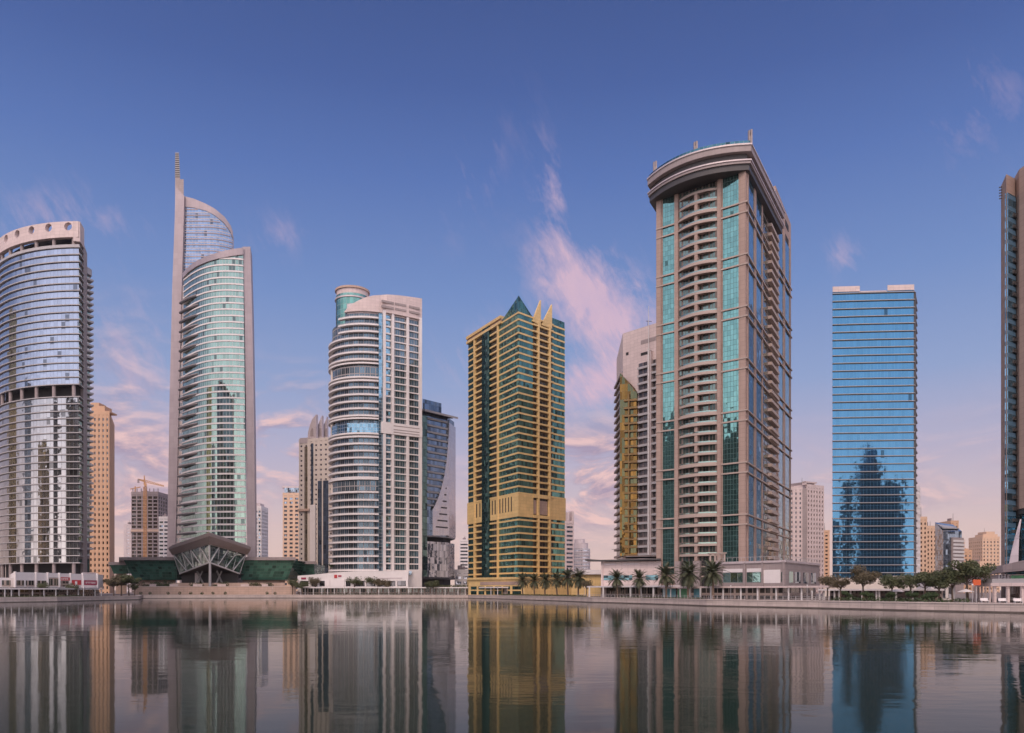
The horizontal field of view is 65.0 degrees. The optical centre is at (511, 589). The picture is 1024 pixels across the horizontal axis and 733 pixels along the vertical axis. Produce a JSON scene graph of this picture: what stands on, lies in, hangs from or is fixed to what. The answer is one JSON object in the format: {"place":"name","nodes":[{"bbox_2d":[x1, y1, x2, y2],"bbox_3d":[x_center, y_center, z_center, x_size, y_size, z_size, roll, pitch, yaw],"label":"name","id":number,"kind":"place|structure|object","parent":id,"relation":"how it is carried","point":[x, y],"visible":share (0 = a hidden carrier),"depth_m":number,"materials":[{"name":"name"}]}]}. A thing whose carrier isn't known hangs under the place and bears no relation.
{"place":"outdoors","nodes":[
{"label":"outdoors","id":0,"kind":"place"},
{"bbox_2d":[0,221,93,577],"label":"curved office tower","id":1,"kind":"structure","parent":0,"point":[46,340],"depth_m":388.34,"materials":[{"name":"silver metal"}]},
{"bbox_2d":[90,403,116,592],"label":"terracotta tower","id":2,"kind":"structure","parent":0,"point":[102,554],"depth_m":670.00,"materials":[{"name":"concrete"}]},
{"bbox_2d":[124,522,130,591],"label":"mauve block","id":3,"kind":"structure","parent":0,"point":[127,540],"depth_m":949.90,"materials":[{"name":"concrete"}]},
{"bbox_2d":[159,513,176,582],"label":"pale office block","id":4,"kind":"structure","parent":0,"point":[163,522],"depth_m":800.00,"materials":[{"name":"concrete"}]},
{"bbox_2d":[167,153,256,582],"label":"spired leaf tower","id":5,"kind":"structure","parent":0,"point":[212,428],"depth_m":562.80,"materials":[{"name":"blue glass"}]},
{"bbox_2d":[135,586,295,594],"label":"garden wall","id":6,"kind":"structure","parent":0,"point":[221,590],"depth_m":462.00,"materials":[{"name":"beige stone"}]},
{"bbox_2d":[257,503,267,556],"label":"pale office block","id":7,"kind":"structure","parent":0,"point":[262,530],"depth_m":803.37,"materials":[{"name":"concrete"}]},
{"bbox_2d":[282,486,298,591],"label":"sand tower","id":8,"kind":"structure","parent":0,"point":[290,521],"depth_m":1000.00,"materials":[{"name":"concrete"}]},
{"bbox_2d":[298,561,324,593],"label":"glass wing","id":9,"kind":"structure","parent":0,"point":[311,568],"depth_m":539.00,"materials":[{"name":"green glass"}]},
{"bbox_2d":[298,414,331,572],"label":"arched fin tower","id":10,"kind":"structure","parent":0,"point":[314,499],"depth_m":605.24,"materials":[{"name":"concrete"}]},
{"bbox_2d":[422,399,457,586],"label":"sail panel tower","id":11,"kind":"structure","parent":0,"point":[438,487],"depth_m":524.95,"materials":[{"name":"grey glass"}]},
{"bbox_2d":[455,565,467,586],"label":"white building","id":12,"kind":"structure","parent":0,"point":[461,574],"depth_m":560.00,"materials":[{"name":"concrete"}]},
{"bbox_2d":[459,537,467,568],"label":"pale office block","id":13,"kind":"structure","parent":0,"point":[463,551],"depth_m":900.00,"materials":[{"name":"concrete"}]},
{"bbox_2d":[0,598,1023,732],"bbox_3d":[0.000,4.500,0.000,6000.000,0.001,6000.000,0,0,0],"label":"lake water","id":14,"kind":"structure","parent":0,"point":[310,665],"depth_m":46.66,"materials":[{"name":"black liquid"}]},
{"bbox_2d":[0,595,1023,612],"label":"quay wall","id":15,"kind":"structure","parent":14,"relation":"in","point":[955,607],"depth_m":233.78,"materials":[{"name":"concrete"}]},
{"bbox_2d":[577,594,828,600],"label":"quay railing","id":16,"kind":"object","parent":15,"relation":"on","point":[712,597],"visible":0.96,"depth_m":226.34,"materials":[{"name":"metal"}]},
{"bbox_2d":[0,0,1023,589],"label":"sky","id":17,"kind":"structure","parent":0,"point":[465,158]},
{"bbox_2d":[466,296,570,594],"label":"gold apartment tower","id":18,"kind":"structure","parent":0,"point":[516,511],"depth_m":445.89,"materials":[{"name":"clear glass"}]},
{"bbox_2d":[99,590,1019,602],"bbox_3d":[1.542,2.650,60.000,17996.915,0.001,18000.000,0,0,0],"label":"ground","id":19,"kind":"structure","parent":0,"point":[957,596],"depth_m":284.72,"materials":[{"name":"beige concrete"}]},
{"bbox_2d":[0,571,102,595],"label":"white retail podium","id":20,"kind":"object","parent":19,"relation":"on","point":[34,579],"visible":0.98,"depth_m":326.13,"materials":[{"name":"concrete"}]},
{"bbox_2d":[0,588,103,596],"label":"waterfront canopy","id":21,"kind":"object","parent":19,"relation":"on","point":[13,592],"visible":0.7,"depth_m":311.26,"materials":[{"name":"white metal"}]},
{"bbox_2d":[103,575,121,595],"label":"leafy tree","id":22,"kind":"object","parent":19,"relation":"on","point":[116,580],"visible":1,"depth_m":357.98,"materials":[{"name":"green plant"}]},
{"bbox_2d":[108,562,131,593],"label":"glass wing","id":23,"kind":"structure","parent":19,"relation":"on","point":[119,568],"depth_m":538.87,"materials":[{"name":"green glass"}]},
{"bbox_2d":[131,488,167,591],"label":"unfinished tower","id":24,"kind":"structure","parent":19,"relation":"on","point":[157,504],"depth_m":900.19,"materials":[{"name":"concrete"}]},
{"bbox_2d":[119,557,180,585],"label":"glass wing","id":25,"kind":"structure","parent":19,"relation":"on","point":[153,569],"depth_m":510.40,"materials":[{"name":"green glass"}]},
{"bbox_2d":[137,475,163,556],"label":"tower crane","id":26,"kind":"object","parent":19,"relation":"on","point":[144,519],"visible":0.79,"depth_m":887.26,"materials":[{"name":"paint"}]},
{"bbox_2d":[169,532,250,585],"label":"prow pavilion","id":27,"kind":"structure","parent":19,"relation":"on","point":[209,558],"depth_m":492.00,"materials":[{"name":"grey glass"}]},
{"bbox_2d":[143,583,284,585],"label":"garden wall","id":28,"kind":"structure","parent":19,"relation":"on","point":[230,584],"depth_m":478.00,"materials":[{"name":"beige stone"}]},
{"bbox_2d":[241,557,304,582],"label":"glass wing","id":29,"kind":"structure","parent":19,"relation":"on","point":[270,569],"depth_m":510.71,"materials":[{"name":"green glass"}]},
{"bbox_2d":[298,571,407,591],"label":"white retail podium","id":30,"kind":"object","parent":19,"relation":"on","point":[338,579],"visible":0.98,"depth_m":460.54,"materials":[{"name":"concrete"}]},
{"bbox_2d":[328,285,421,586],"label":"round balcony tower","id":31,"kind":"structure","parent":19,"relation":"on","point":[375,406],"depth_m":475.44,"materials":[{"name":"paint"}]},
{"bbox_2d":[394,317,417,569],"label":"balcony doors","id":32,"kind":"structure","parent":31,"relation":"in","point":[397,325],"depth_m":481.53,"materials":[{"name":"glass"}]},
{"bbox_2d":[302,587,507,594],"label":"waterfront canopy","id":33,"kind":"object","parent":19,"relation":"on","point":[389,590],"visible":0.81,"depth_m":454.48,"materials":[{"name":"white metal"}]},
{"bbox_2d":[409,569,421,586],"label":"white annexe","id":34,"kind":"structure","parent":19,"relation":"on","point":[415,578],"depth_m":464.09,"materials":[{"name":"white paint"}]},
{"bbox_2d":[536,572,552,594],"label":"date palm","id":35,"kind":"object","parent":19,"relation":"on","point":[544,583],"visible":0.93,"depth_m":348.16,"materials":[{"name":"green plant"}]},
{"bbox_2d":[547,570,562,594],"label":"date palm","id":36,"kind":"object","parent":19,"relation":"on","point":[558,582],"visible":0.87,"depth_m":334.80,"materials":[{"name":"green plant"}]},
{"bbox_2d":[556,567,575,596],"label":"date palm","id":37,"kind":"object","parent":19,"relation":"on","point":[566,578],"visible":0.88,"depth_m":322.56,"materials":[{"name":"green plant"}]},
{"bbox_2d":[568,567,591,596],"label":"date palm","id":38,"kind":"object","parent":19,"relation":"on","point":[578,578],"visible":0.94,"depth_m":309.92,"materials":[{"name":"green plant"}]},
{"bbox_2d":[606,568,628,596],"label":"date palm","id":39,"kind":"object","parent":19,"relation":"on","point":[616,582],"visible":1,"depth_m":280.19,"materials":[{"name":"green plant"}]},
{"bbox_2d":[585,556,660,596],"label":"pale stone hall","id":40,"kind":"structure","parent":19,"relation":"on","point":[628,564],"depth_m":298.41,"materials":[{"name":"stone"}]},
{"bbox_2d":[587,585,679,597],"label":"waterfront canopy","id":41,"kind":"object","parent":19,"relation":"on","point":[648,590],"visible":0.56,"depth_m":282.67,"materials":[{"name":"white metal"}]},
{"bbox_2d":[630,569,649,595],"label":"date palm","id":42,"kind":"object","parent":19,"relation":"on","point":[639,581],"visible":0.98,"depth_m":267.75,"materials":[{"name":"green plant"}]},
{"bbox_2d":[651,562,678,597],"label":"date palm","id":43,"kind":"object","parent":19,"relation":"on","point":[664,572],"visible":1,"depth_m":252.47,"materials":[{"name":"green plant"}]},
{"bbox_2d":[674,560,701,598],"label":"date palm","id":44,"kind":"object","parent":19,"relation":"on","point":[688,579],"visible":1,"depth_m":238.68,"materials":[{"name":"green plant"}]},
{"bbox_2d":[675,560,722,585],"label":"tower entrance","id":45,"kind":"object","parent":19,"relation":"on","point":[679,563],"visible":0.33,"depth_m":284.22,"materials":[{"name":"beige concrete"}]},
{"bbox_2d":[697,558,730,598],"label":"date palm","id":46,"kind":"object","parent":19,"relation":"on","point":[712,575],"visible":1,"depth_m":226.35,"materials":[{"name":"green plant"}]},
{"bbox_2d":[647,129,791,584],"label":"curved roof tower","id":47,"kind":"structure","parent":19,"relation":"on","point":[723,354],"depth_m":287.41,"materials":[{"name":"beige concrete"}]},
{"bbox_2d":[663,235,673,274],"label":"window","id":48,"kind":"structure","parent":47,"relation":"in","point":[668,242],"depth_m":294.50,"materials":[{"name":"teal glass"}]},
{"bbox_2d":[663,284,673,323],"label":"window","id":49,"kind":"structure","parent":47,"relation":"in","point":[668,291],"depth_m":294.50,"materials":[{"name":"teal glass"}]},
{"bbox_2d":[663,333,673,371],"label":"window","id":50,"kind":"structure","parent":47,"relation":"in","point":[668,339],"depth_m":294.50,"materials":[{"name":"teal glass"}]},
{"bbox_2d":[663,382,673,420],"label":"window","id":51,"kind":"structure","parent":47,"relation":"in","point":[668,388],"depth_m":294.50,"materials":[{"name":"teal glass"}]},
{"bbox_2d":[663,431,673,469],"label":"window","id":52,"kind":"structure","parent":47,"relation":"in","point":[668,437],"depth_m":294.50,"materials":[{"name":"teal glass"}]},
{"bbox_2d":[663,480,673,517],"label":"window","id":53,"kind":"structure","parent":47,"relation":"in","point":[668,485],"depth_m":294.50,"materials":[{"name":"teal glass"}]},
{"bbox_2d":[663,529,673,566],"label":"window","id":54,"kind":"structure","parent":47,"relation":"in","point":[668,534],"depth_m":294.50,"materials":[{"name":"teal glass"}]},
{"bbox_2d":[663,196,673,225],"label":"window","id":55,"kind":"structure","parent":47,"relation":"in","point":[668,203],"depth_m":294.50,"materials":[{"name":"teal glass"}]},
{"bbox_2d":[723,215,738,258],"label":"window","id":56,"kind":"structure","parent":47,"relation":"in","point":[730,225],"depth_m":279.23,"materials":[{"name":"teal glass"}]},
{"bbox_2d":[723,267,738,309],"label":"window","id":57,"kind":"structure","parent":47,"relation":"in","point":[730,276],"depth_m":279.23,"materials":[{"name":"teal glass"}]},
{"bbox_2d":[723,318,738,360],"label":"window","id":58,"kind":"structure","parent":47,"relation":"in","point":[731,327],"depth_m":279.23,"materials":[{"name":"teal glass"}]},
{"bbox_2d":[723,370,738,411],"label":"window","id":59,"kind":"structure","parent":47,"relation":"in","point":[730,379],"depth_m":279.23,"materials":[{"name":"teal glass"}]},
{"bbox_2d":[723,422,738,462],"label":"window","id":60,"kind":"structure","parent":47,"relation":"in","point":[730,430],"depth_m":279.23,"materials":[{"name":"teal glass"}]},
{"bbox_2d":[723,474,738,514],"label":"window","id":61,"kind":"structure","parent":47,"relation":"in","point":[731,481],"depth_m":279.23,"materials":[{"name":"teal glass"}]},
{"bbox_2d":[723,525,738,561],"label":"window","id":62,"kind":"structure","parent":47,"relation":"in","point":[730,533],"depth_m":279.23,"materials":[{"name":"teal glass"}]},
{"bbox_2d":[723,174,738,206],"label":"window","id":63,"kind":"structure","parent":47,"relation":"in","point":[730,184],"depth_m":279.23,"materials":[{"name":"teal glass"}]},
{"bbox_2d":[749,219,753,262],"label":"window","id":64,"kind":"structure","parent":47,"relation":"in","point":[751,229],"depth_m":283.70,"materials":[{"name":"blue glass"}]},
{"bbox_2d":[749,270,753,312],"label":"window","id":65,"kind":"structure","parent":47,"relation":"in","point":[751,279],"depth_m":283.70,"materials":[{"name":"blue glass"}]},
{"bbox_2d":[749,321,753,363],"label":"window","id":66,"kind":"structure","parent":47,"relation":"in","point":[751,329],"depth_m":283.70,"materials":[{"name":"blue glass"}]},
{"bbox_2d":[749,372,753,413],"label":"window","id":67,"kind":"structure","parent":47,"relation":"in","point":[751,379],"depth_m":283.70,"materials":[{"name":"blue glass"}]},
{"bbox_2d":[749,424,753,464],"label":"window","id":68,"kind":"structure","parent":47,"relation":"in","point":[751,429],"depth_m":283.70,"materials":[{"name":"blue glass"}]},
{"bbox_2d":[749,475,753,515],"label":"window","id":69,"kind":"structure","parent":47,"relation":"in","point":[751,479],"depth_m":283.70,"materials":[{"name":"blue glass"}]},
{"bbox_2d":[749,526,753,560],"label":"window","id":70,"kind":"structure","parent":47,"relation":"in","point":[751,529],"depth_m":283.70,"materials":[{"name":"blue glass"}]},
{"bbox_2d":[756,233,761,276],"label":"window","id":71,"kind":"structure","parent":47,"relation":"in","point":[758,243],"depth_m":294.78,"materials":[{"name":"blue glass"}]},
{"bbox_2d":[756,282,761,324],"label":"window","id":72,"kind":"structure","parent":47,"relation":"in","point":[758,291],"depth_m":294.78,"materials":[{"name":"blue glass"}]},
{"bbox_2d":[756,331,761,373],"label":"window","id":73,"kind":"structure","parent":47,"relation":"in","point":[758,339],"depth_m":294.78,"materials":[{"name":"blue glass"}]},
{"bbox_2d":[756,381,761,421],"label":"window","id":74,"kind":"structure","parent":47,"relation":"in","point":[758,387],"depth_m":295.61,"materials":[{"name":"blue glass"}]},
{"bbox_2d":[756,430,761,469],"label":"window","id":75,"kind":"structure","parent":47,"relation":"in","point":[758,435],"depth_m":295.61,"materials":[{"name":"blue glass"}]},
{"bbox_2d":[756,479,761,518],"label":"window","id":76,"kind":"structure","parent":47,"relation":"in","point":[758,484],"depth_m":294.78,"materials":[{"name":"blue glass"}]},
{"bbox_2d":[756,528,761,560],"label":"window","id":77,"kind":"structure","parent":47,"relation":"in","point":[758,532],"depth_m":294.78,"materials":[{"name":"blue glass"}]},
{"bbox_2d":[756,194,761,228],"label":"window","id":78,"kind":"structure","parent":47,"relation":"in","point":[758,204],"depth_m":296.44,"materials":[{"name":"blue glass"}]},
{"bbox_2d":[785,240,788,281],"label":"window","id":79,"kind":"structure","parent":47,"relation":"in","point":[786,246],"depth_m":347.51,"materials":[{"name":"blue glass"}]},
{"bbox_2d":[659,552,820,598],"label":"granite podium","id":80,"kind":"object","parent":19,"relation":"on","point":[786,572],"visible":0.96,"depth_m":242.41,"materials":[{"name":"stone"}]},
{"bbox_2d":[723,573,742,582],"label":"shop window","id":81,"kind":"structure","parent":80,"relation":"in","point":[732,577],"depth_m":245.22,"materials":[{"name":"teal glass"}]},
{"bbox_2d":[747,572,760,582],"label":"shop window","id":82,"kind":"structure","parent":80,"relation":"in","point":[752,576],"depth_m":239.89,"materials":[{"name":"teal glass"}]},
{"bbox_2d":[764,570,779,582],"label":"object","id":83,"kind":"structure","parent":80,"relation":"in","point":[770,576],"depth_m":235.16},
{"bbox_2d":[659,586,844,599],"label":"waterfront canopy","id":84,"kind":"object","parent":19,"relation":"on","point":[740,587],"visible":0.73,"depth_m":223.61,"materials":[{"name":"white metal"}]},
{"bbox_2d":[791,485,806,561],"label":"pale twin slab","id":85,"kind":"structure","parent":19,"relation":"on","point":[799,521],"depth_m":618.00,"materials":[{"name":"concrete"}]},
{"bbox_2d":[791,481,823,592],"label":"pale twin slab","id":86,"kind":"structure","parent":19,"relation":"on","point":[815,521],"depth_m":624.91,"materials":[{"name":"concrete"}]},
{"bbox_2d":[827,575,851,599],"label":"leafy tree","id":87,"kind":"object","parent":19,"relation":"on","point":[837,583],"visible":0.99,"depth_m":199.05,"materials":[{"name":"green plant"}]},
{"bbox_2d":[849,564,882,599],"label":"leafy tree","id":88,"kind":"object","parent":19,"relation":"on","point":[859,576],"visible":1,"depth_m":193.07,"materials":[{"name":"green plant"}]},
{"bbox_2d":[811,589,943,600],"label":"waterfront canopy","id":89,"kind":"object","parent":19,"relation":"on","point":[878,593],"visible":0.54,"depth_m":204.87,"materials":[{"name":"white fabric"}]},
{"bbox_2d":[878,574,906,599],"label":"leafy tree","id":90,"kind":"object","parent":19,"relation":"on","point":[886,581],"visible":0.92,"depth_m":186.77,"materials":[{"name":"green plant"}]},
{"bbox_2d":[831,597,970,602],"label":"hedge","id":91,"kind":"object","parent":19,"relation":"on","point":[891,600],"visible":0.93,"depth_m":179.27,"materials":[{"name":"green plant"}]},
{"bbox_2d":[895,573,919,597],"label":"leafy tree","id":92,"kind":"object","parent":19,"relation":"on","point":[906,579],"visible":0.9,"depth_m":184.45,"materials":[{"name":"green plant"}]},
{"bbox_2d":[905,571,939,599],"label":"leafy tree","id":93,"kind":"object","parent":19,"relation":"on","point":[924,576],"visible":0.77,"depth_m":183.47,"materials":[{"name":"green plant"}]},
{"bbox_2d":[921,570,948,598],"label":"leafy tree","id":94,"kind":"object","parent":19,"relation":"on","point":[935,575],"visible":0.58,"depth_m":181.80,"materials":[{"name":"green plant"}]},
{"bbox_2d":[916,583,954,599],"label":"white kiosk","id":95,"kind":"object","parent":19,"relation":"on","point":[947,593],"visible":0.18,"depth_m":215.00,"materials":[{"name":"metal"}]},
{"bbox_2d":[935,522,964,593],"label":"slanted office","id":96,"kind":"structure","parent":19,"relation":"on","point":[949,543],"depth_m":520.80,"materials":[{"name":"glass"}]},
{"bbox_2d":[934,573,969,601],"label":"leafy tree","id":97,"kind":"object","parent":19,"relation":"on","point":[944,584],"visible":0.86,"depth_m":177.67,"materials":[{"name":"green plant"}]},
{"bbox_2d":[939,560,996,601],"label":"leafy tree","id":98,"kind":"object","parent":19,"relation":"on","point":[973,568],"visible":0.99,"depth_m":175.20,"materials":[{"name":"green plant"}]},
{"bbox_2d":[956,560,1023,602],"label":"angled roof podium","id":99,"kind":"object","parent":19,"relation":"on","point":[1013,584],"visible":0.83,"depth_m":175.93,"materials":[{"name":"concrete"}]},
{"bbox_2d":[1009,519,1020,562],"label":"tensile sail","id":100,"kind":"object","parent":99,"relation":"on","point":[1014,555],"visible":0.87,"depth_m":205.66,"materials":[{"name":"fabric"}]},
{"bbox_2d":[565,511,573,571],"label":"horned pink tower","id":101,"kind":"structure","parent":0,"point":[569,542],"depth_m":706.41,"materials":[{"name":"concrete"}]},
{"bbox_2d":[574,539,589,570],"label":"round stepped tower","id":102,"kind":"structure","parent":0,"point":[581,552],"depth_m":842.73,"materials":[{"name":"concrete"}]},
{"bbox_2d":[571,570,600,595],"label":"ochre low building","id":103,"kind":"structure","parent":0,"point":[595,575],"depth_m":341.34,"materials":[{"name":"yellow paint"}]},
{"bbox_2d":[612,306,655,558],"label":"brown mast tower","id":104,"kind":"structure","parent":0,"point":[635,441],"depth_m":389.98,"materials":[{"name":"paint"}]},
{"bbox_2d":[824,525,829,576],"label":"terracotta block","id":105,"kind":"structure","parent":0,"point":[827,552],"depth_m":759.90,"materials":[{"name":"concrete"}]},
{"bbox_2d":[824,284,917,595],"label":"blue glass tower","id":106,"kind":"structure","parent":0,"point":[874,416],"depth_m":341.02,"materials":[{"name":"glass"}]},
{"bbox_2d":[916,485,919,572],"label":"white slim tower","id":107,"kind":"structure","parent":0,"point":[918,529],"depth_m":440.98,"materials":[{"name":"concrete"}]},
{"bbox_2d":[920,514,926,571],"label":"sunlit sand tower","id":108,"kind":"structure","parent":0,"point":[923,544],"depth_m":619.90,"materials":[{"name":"concrete"}]},
{"bbox_2d":[927,522,934,572],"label":"sunlit sand tower","id":109,"kind":"structure","parent":0,"point":[930,548],"depth_m":659.90,"materials":[{"name":"concrete"}]},
{"bbox_2d":[969,531,999,592],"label":"stepped sand tower","id":110,"kind":"structure","parent":0,"point":[984,546],"depth_m":800.00,"materials":[{"name":"concrete"}]},
{"bbox_2d":[999,166,1023,597],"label":"skyscraper","id":111,"kind":"structure","parent":0,"point":[1012,349],"depth_m":220.19,"materials":[{"name":"stone"}]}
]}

